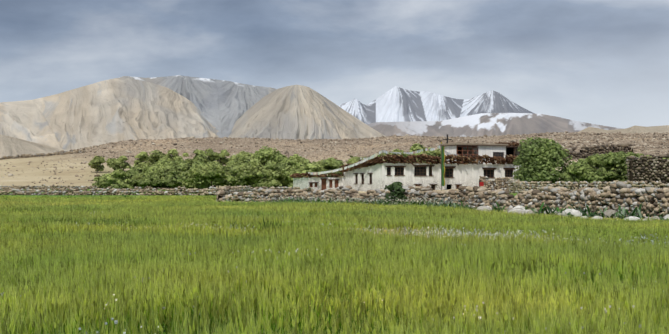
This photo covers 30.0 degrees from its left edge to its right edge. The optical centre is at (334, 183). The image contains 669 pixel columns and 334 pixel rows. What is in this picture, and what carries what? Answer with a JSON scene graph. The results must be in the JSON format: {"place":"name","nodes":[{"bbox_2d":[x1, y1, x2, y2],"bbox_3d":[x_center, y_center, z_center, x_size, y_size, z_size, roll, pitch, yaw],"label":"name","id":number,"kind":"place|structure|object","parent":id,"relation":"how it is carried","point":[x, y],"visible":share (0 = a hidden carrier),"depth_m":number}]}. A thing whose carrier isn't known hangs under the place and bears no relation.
{"place":"outdoors","nodes":[
{"label":"outdoors","id":0,"kind":"place"},
{"bbox_2d":[0,134,67,157],"bbox_3d":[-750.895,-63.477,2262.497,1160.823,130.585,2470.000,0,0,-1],"label":"hills","id":1,"kind":"structure","parent":0,"point":[12,146],"depth_m":2195.24},
{"bbox_2d":[0,149,85,159],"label":"slope wall","id":2,"kind":"structure","parent":0,"point":[62,151],"depth_m":518.03},
{"bbox_2d":[88,156,105,172],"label":"tree","id":3,"kind":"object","parent":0,"point":[95,162],"depth_m":405.33},
{"bbox_2d":[0,188,217,195],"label":"field wall","id":4,"kind":"structure","parent":0,"point":[77,191],"depth_m":152.86},
{"bbox_2d":[0,186,218,192],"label":"field wall","id":5,"kind":"structure","parent":0,"point":[210,189],"depth_m":197.81},
{"bbox_2d":[106,158,123,169],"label":"tree","id":6,"kind":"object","parent":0,"point":[114,163],"depth_m":408.06},
{"bbox_2d":[117,155,131,170],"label":"tree","id":7,"kind":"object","parent":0,"point":[123,159],"depth_m":416.41},
{"bbox_2d":[133,162,147,173],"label":"tree","id":8,"kind":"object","parent":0,"point":[141,164],"depth_m":359.66},
{"bbox_2d":[133,151,149,165],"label":"tree","id":9,"kind":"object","parent":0,"point":[142,156],"depth_m":414.17},
{"bbox_2d":[148,150,165,165],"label":"tree","id":10,"kind":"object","parent":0,"point":[155,157],"depth_m":410.73},
{"bbox_2d":[154,158,168,166],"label":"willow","id":11,"kind":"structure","parent":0,"point":[161,162],"depth_m":356.89},
{"bbox_2d":[163,149,182,162],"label":"tree","id":12,"kind":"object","parent":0,"point":[173,153],"depth_m":400.60},
{"bbox_2d":[166,158,185,169],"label":"tree","id":13,"kind":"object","parent":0,"point":[173,164],"depth_m":355.53},
{"bbox_2d":[181,152,191,164],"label":"tree","id":14,"kind":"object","parent":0,"point":[185,154],"depth_m":399.64},
{"bbox_2d":[191,149,203,164],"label":"tree","id":15,"kind":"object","parent":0,"point":[196,155],"depth_m":408.04},
{"bbox_2d":[192,154,211,163],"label":"tree","id":16,"kind":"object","parent":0,"point":[202,158],"depth_m":353.05},
{"bbox_2d":[198,148,219,161],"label":"tree","id":17,"kind":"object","parent":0,"point":[210,154],"depth_m":396.87},
{"bbox_2d":[213,149,229,165],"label":"tree","id":18,"kind":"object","parent":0,"point":[223,160],"depth_m":398.74},
{"bbox_2d":[226,155,248,164],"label":"tree","id":19,"kind":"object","parent":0,"point":[234,157],"depth_m":343.43},
{"bbox_2d":[233,151,253,159],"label":"tree","id":20,"kind":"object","parent":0,"point":[248,154],"depth_m":386.16},
{"bbox_2d":[251,186,311,192],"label":"field wall","id":21,"kind":"structure","parent":0,"point":[308,189],"depth_m":196.84},
{"bbox_2d":[305,170,343,175],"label":"roof edge","id":22,"kind":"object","parent":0,"point":[336,172],"depth_m":206.90},
{"bbox_2d":[307,173,344,177],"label":"brushwood","id":23,"kind":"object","parent":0,"point":[331,174],"depth_m":206.03},
{"bbox_2d":[0,133,668,333],"bbox_3d":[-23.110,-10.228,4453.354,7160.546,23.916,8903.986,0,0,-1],"label":"ground","id":24,"kind":"structure","parent":0,"point":[24,169],"depth_m":471.09},
{"bbox_2d":[0,184,174,188],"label":"field wall","id":25,"kind":"structure","parent":24,"relation":"on","point":[49,187],"depth_m":331.89},
{"bbox_2d":[92,176,109,188],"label":"willow bush","id":26,"kind":"object","parent":24,"relation":"on","point":[99,180],"visible":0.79,"depth_m":321.27},
{"bbox_2d":[0,158,213,186],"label":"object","id":27,"kind":"object","parent":24,"relation":"on","point":[55,167],"visible":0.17,"depth_m":407.40},
{"bbox_2d":[0,78,218,150],"bbox_3d":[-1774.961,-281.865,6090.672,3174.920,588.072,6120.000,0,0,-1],"label":"mountain","id":28,"kind":"structure","parent":24,"relation":"on","point":[109,110],"depth_m":5667.58},
{"bbox_2d":[102,176,122,188],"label":"willow bush","id":29,"kind":"object","parent":24,"relation":"on","point":[117,181],"visible":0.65,"depth_m":312.45},
{"bbox_2d":[106,169,132,188],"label":"willow","id":30,"kind":"object","parent":24,"relation":"on","point":[119,174],"visible":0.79,"depth_m":312.48},
{"bbox_2d":[125,167,141,188],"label":"willow","id":31,"kind":"object","parent":24,"relation":"on","point":[131,171],"visible":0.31,"depth_m":314.96},
{"bbox_2d":[133,174,148,188],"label":"willow bush","id":32,"kind":"object","parent":24,"relation":"on","point":[138,177],"visible":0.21,"depth_m":312.09},
{"bbox_2d":[138,173,161,185],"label":"willow bush","id":33,"kind":"object","parent":24,"relation":"on","point":[151,179],"visible":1,"depth_m":305.53},
{"bbox_2d":[137,165,166,187],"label":"willow","id":34,"kind":"object","parent":24,"relation":"on","point":[155,170],"visible":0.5,"depth_m":308.13},
{"bbox_2d":[151,183,169,187],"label":"willow bush","id":35,"kind":"object","parent":24,"relation":"on","point":[163,185],"visible":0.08,"depth_m":312.07},
{"bbox_2d":[159,165,171,188],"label":"willow","id":36,"kind":"object","parent":24,"relation":"on","point":[167,169],"visible":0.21,"depth_m":317.06},
{"bbox_2d":[162,169,182,188],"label":"willow","id":37,"kind":"object","parent":24,"relation":"on","point":[171,178],"visible":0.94,"depth_m":293.35},
{"bbox_2d":[165,162,191,179],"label":"willow","id":38,"kind":"object","parent":24,"relation":"on","point":[182,167],"visible":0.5,"depth_m":306.05},
{"bbox_2d":[180,182,203,189],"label":"willow bush","id":39,"kind":"object","parent":24,"relation":"on","point":[189,185],"visible":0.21,"depth_m":297.04},
{"bbox_2d":[177,165,209,188],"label":"willow","id":40,"kind":"object","parent":24,"relation":"on","point":[196,172],"visible":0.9,"depth_m":286.85},
{"bbox_2d":[191,161,203,185],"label":"willow","id":41,"kind":"object","parent":24,"relation":"on","point":[199,163],"visible":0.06,"depth_m":307.98},
{"bbox_2d":[119,75,276,137],"bbox_3d":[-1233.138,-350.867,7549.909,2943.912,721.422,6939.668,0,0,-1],"label":"mountain","id":42,"kind":"structure","parent":24,"relation":"on","point":[224,106],"depth_m":7441.77},
{"bbox_2d":[192,162,227,185],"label":"willow","id":43,"kind":"object","parent":24,"relation":"on","point":[215,173],"visible":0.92,"depth_m":287.24},
{"bbox_2d":[220,171,231,185],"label":"willow bush","id":44,"kind":"object","parent":24,"relation":"on","point":[226,182],"visible":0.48,"depth_m":292.59},
{"bbox_2d":[217,159,236,183],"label":"willow","id":45,"kind":"object","parent":24,"relation":"on","point":[232,162],"visible":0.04,"depth_m":299.21},
{"bbox_2d":[215,185,250,201],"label":"field wall","id":46,"kind":"structure","parent":24,"relation":"on","point":[223,191],"depth_m":108.26},
{"bbox_2d":[225,154,250,184],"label":"willow","id":47,"kind":"object","parent":24,"relation":"on","point":[243,159],"visible":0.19,"depth_m":296.91},
{"bbox_2d":[227,164,249,185],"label":"willow","id":48,"kind":"object","parent":24,"relation":"on","point":[233,170],"visible":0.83,"depth_m":282.05},
{"bbox_2d":[232,159,267,188],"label":"willow","id":49,"kind":"object","parent":24,"relation":"on","point":[252,170],"visible":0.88,"depth_m":282.34},
{"bbox_2d":[0,189,516,197],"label":"wall","id":50,"kind":"structure","parent":24,"relation":"on","point":[514,194],"depth_m":149.71},
{"bbox_2d":[253,146,280,168],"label":"willow","id":51,"kind":"object","parent":24,"relation":"on","point":[264,156],"visible":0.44,"depth_m":287.85},
{"bbox_2d":[257,169,276,187],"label":"willow bush","id":52,"kind":"object","parent":24,"relation":"on","point":[266,175],"visible":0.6,"depth_m":274.33},
{"bbox_2d":[264,154,288,186],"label":"willow","id":53,"kind":"object","parent":24,"relation":"on","point":[281,164],"visible":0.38,"depth_m":277.31},
{"bbox_2d":[267,170,285,186],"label":"willow bush","id":54,"kind":"object","parent":24,"relation":"on","point":[276,178],"visible":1,"depth_m":271.58},
{"bbox_2d":[278,176,289,186],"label":"willow bush","id":55,"kind":"object","parent":24,"relation":"on","point":[285,184],"visible":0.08,"depth_m":275.63},
{"bbox_2d":[288,169,301,186],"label":"willow bush","id":56,"kind":"object","parent":24,"relation":"on","point":[291,178],"visible":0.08,"depth_m":253.38},
{"bbox_2d":[281,154,309,181],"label":"willow","id":57,"kind":"object","parent":24,"relation":"on","point":[291,161],"visible":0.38,"depth_m":271.07},
{"bbox_2d":[287,160,309,181],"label":"willow","id":58,"kind":"object","parent":24,"relation":"on","point":[300,165],"visible":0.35,"depth_m":254.66},
{"bbox_2d":[228,85,384,139],"bbox_3d":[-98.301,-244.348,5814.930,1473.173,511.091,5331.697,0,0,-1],"label":"mountain","id":59,"kind":"structure","parent":24,"relation":"on","point":[295,112],"depth_m":5501.10},
{"bbox_2d":[303,163,324,171],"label":"willow","id":60,"kind":"object","parent":24,"relation":"on","point":[313,167],"visible":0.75,"depth_m":251.07},
{"bbox_2d":[312,159,323,176],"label":"willow","id":61,"kind":"object","parent":24,"relation":"on","point":[319,162],"visible":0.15,"depth_m":257.16},
{"bbox_2d":[322,157,344,177],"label":"willow","id":62,"kind":"object","parent":24,"relation":"on","point":[331,163],"visible":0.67,"depth_m":253.95},
{"bbox_2d":[9,131,668,165],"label":"rocks","id":63,"kind":"object","parent":24,"relation":"on","point":[631,137],"visible":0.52,"depth_m":480.75},
{"bbox_2d":[346,155,366,168],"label":"willow","id":64,"kind":"object","parent":24,"relation":"on","point":[353,159],"visible":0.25,"depth_m":249.01},
{"bbox_2d":[382,182,406,204],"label":"bush","id":65,"kind":"object","parent":24,"relation":"on","point":[398,192],"visible":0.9,"depth_m":77.93},
{"bbox_2d":[387,149,403,162],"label":"willow","id":66,"kind":"object","parent":24,"relation":"on","point":[397,150],"visible":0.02,"depth_m":239.62},
{"bbox_2d":[409,143,436,162],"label":"willow","id":67,"kind":"object","parent":24,"relation":"on","point":[415,147],"visible":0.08,"depth_m":235.62},
{"bbox_2d":[429,147,440,156],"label":"willow","id":68,"kind":"object","parent":24,"relation":"on","point":[437,152],"visible":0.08,"depth_m":237.61},
{"bbox_2d":[441,142,444,190],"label":"pole","id":69,"kind":"object","parent":24,"relation":"on","point":[442,166],"visible":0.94,"depth_m":197.57},
{"bbox_2d":[311,202,668,220],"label":"boulders","id":70,"kind":"object","parent":24,"relation":"on","point":[518,208],"depth_m":58.74},
{"bbox_2d":[366,113,621,136],"bbox_3d":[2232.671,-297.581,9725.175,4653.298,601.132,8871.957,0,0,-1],"label":"mountain shoulder","id":71,"kind":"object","parent":24,"relation":"on","point":[489,124],"visible":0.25,"depth_m":9583.42},
{"bbox_2d":[512,137,573,183],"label":"willow","id":72,"kind":"object","parent":24,"relation":"on","point":[539,159],"visible":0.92,"depth_m":191.40},
{"bbox_2d":[560,161,581,181],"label":"bush","id":73,"kind":"object","parent":24,"relation":"on","point":[567,176],"visible":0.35,"depth_m":185.94},
{"bbox_2d":[572,156,607,183],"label":"willow","id":74,"kind":"object","parent":24,"relation":"on","point":[585,169],"visible":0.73,"depth_m":183.85},
{"bbox_2d":[587,153,620,181],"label":"willow","id":75,"kind":"object","parent":24,"relation":"on","point":[597,155],"visible":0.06,"depth_m":190.22},
{"bbox_2d":[588,151,624,184],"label":"willow","id":76,"kind":"object","parent":24,"relation":"on","point":[610,159],"visible":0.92,"depth_m":181.34},
{"bbox_2d":[580,148,632,157],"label":"hill wall","id":77,"kind":"structure","parent":24,"relation":"on","point":[599,150],"depth_m":265.72},
{"bbox_2d":[557,140,668,170],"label":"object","id":78,"kind":"object","parent":24,"relation":"on","point":[634,150],"visible":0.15,"depth_m":303.09},
{"bbox_2d":[609,151,626,171],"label":"bush","id":79,"kind":"object","parent":24,"relation":"on","point":[618,166],"visible":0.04,"depth_m":190.14},
{"bbox_2d":[616,152,640,181],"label":"willow","id":80,"kind":"object","parent":24,"relation":"on","point":[623,173],"visible":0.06,"depth_m":182.73},
{"bbox_2d":[625,156,638,181],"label":"stone pen","id":81,"kind":"object","parent":24,"relation":"on","point":[628,159],"visible":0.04,"depth_m":172.09},
{"bbox_2d":[630,155,668,184],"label":"stone wall","id":82,"kind":"structure","parent":24,"relation":"on","point":[648,170],"depth_m":169.65},
{"bbox_2d":[0,0,668,128],"label":"sky","id":83,"kind":"structure","parent":0,"point":[599,62]},
{"bbox_2d":[293,143,520,191],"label":"house","id":84,"kind":"structure","parent":0,"point":[381,176],"depth_m":201.95},
{"bbox_2d":[290,172,312,177],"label":"brushwood","id":85,"kind":"object","parent":84,"relation":"attached to","point":[297,175],"visible":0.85,"depth_m":206.54},
{"bbox_2d":[339,156,385,172],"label":"brushwood","id":86,"kind":"object","parent":84,"relation":"on","point":[374,161],"visible":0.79,"depth_m":199.73},
{"bbox_2d":[308,145,458,174],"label":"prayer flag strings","id":87,"kind":"object","parent":84,"relation":"on","point":[362,161],"visible":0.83,"depth_m":199.70},
{"bbox_2d":[377,152,435,157],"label":"fodder","id":88,"kind":"object","parent":84,"relation":"on","point":[405,154],"visible":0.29,"depth_m":197.70},
{"bbox_2d":[379,153,518,164],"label":"brushwood","id":89,"kind":"object","parent":84,"relation":"on","point":[428,159],"visible":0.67,"depth_m":200.01},
{"bbox_2d":[494,142,524,145],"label":"roof","id":90,"kind":"structure","parent":84,"relation":"on","point":[513,144],"depth_m":213.05},
{"bbox_2d":[339,86,534,123],"bbox_3d":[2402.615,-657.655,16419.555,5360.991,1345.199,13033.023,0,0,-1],"label":"snowy mountains","id":91,"kind":"structure","parent":0,"point":[396,104],"depth_m":16155.61},
{"bbox_2d":[218,181,668,217],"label":"field wall","id":92,"kind":"structure","parent":0,"point":[618,191],"depth_m":66.87},
{"bbox_2d":[557,147,582,163],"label":"hill wall","id":93,"kind":"structure","parent":0,"point":[571,152],"depth_m":260.31},
{"bbox_2d":[479,176,668,193],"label":"courtyard wall","id":94,"kind":"structure","parent":0,"point":[518,183],"depth_m":172.52},
{"bbox_2d":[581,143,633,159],"bbox_3d":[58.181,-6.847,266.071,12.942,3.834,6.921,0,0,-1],"label":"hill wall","id":95,"kind":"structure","parent":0,"point":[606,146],"depth_m":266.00},
{"bbox_2d":[577,125,668,132],"bbox_3d":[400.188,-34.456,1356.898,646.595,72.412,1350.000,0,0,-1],"label":"hills","id":96,"kind":"structure","parent":0,"point":[650,129],"depth_m":1457.35}
]}

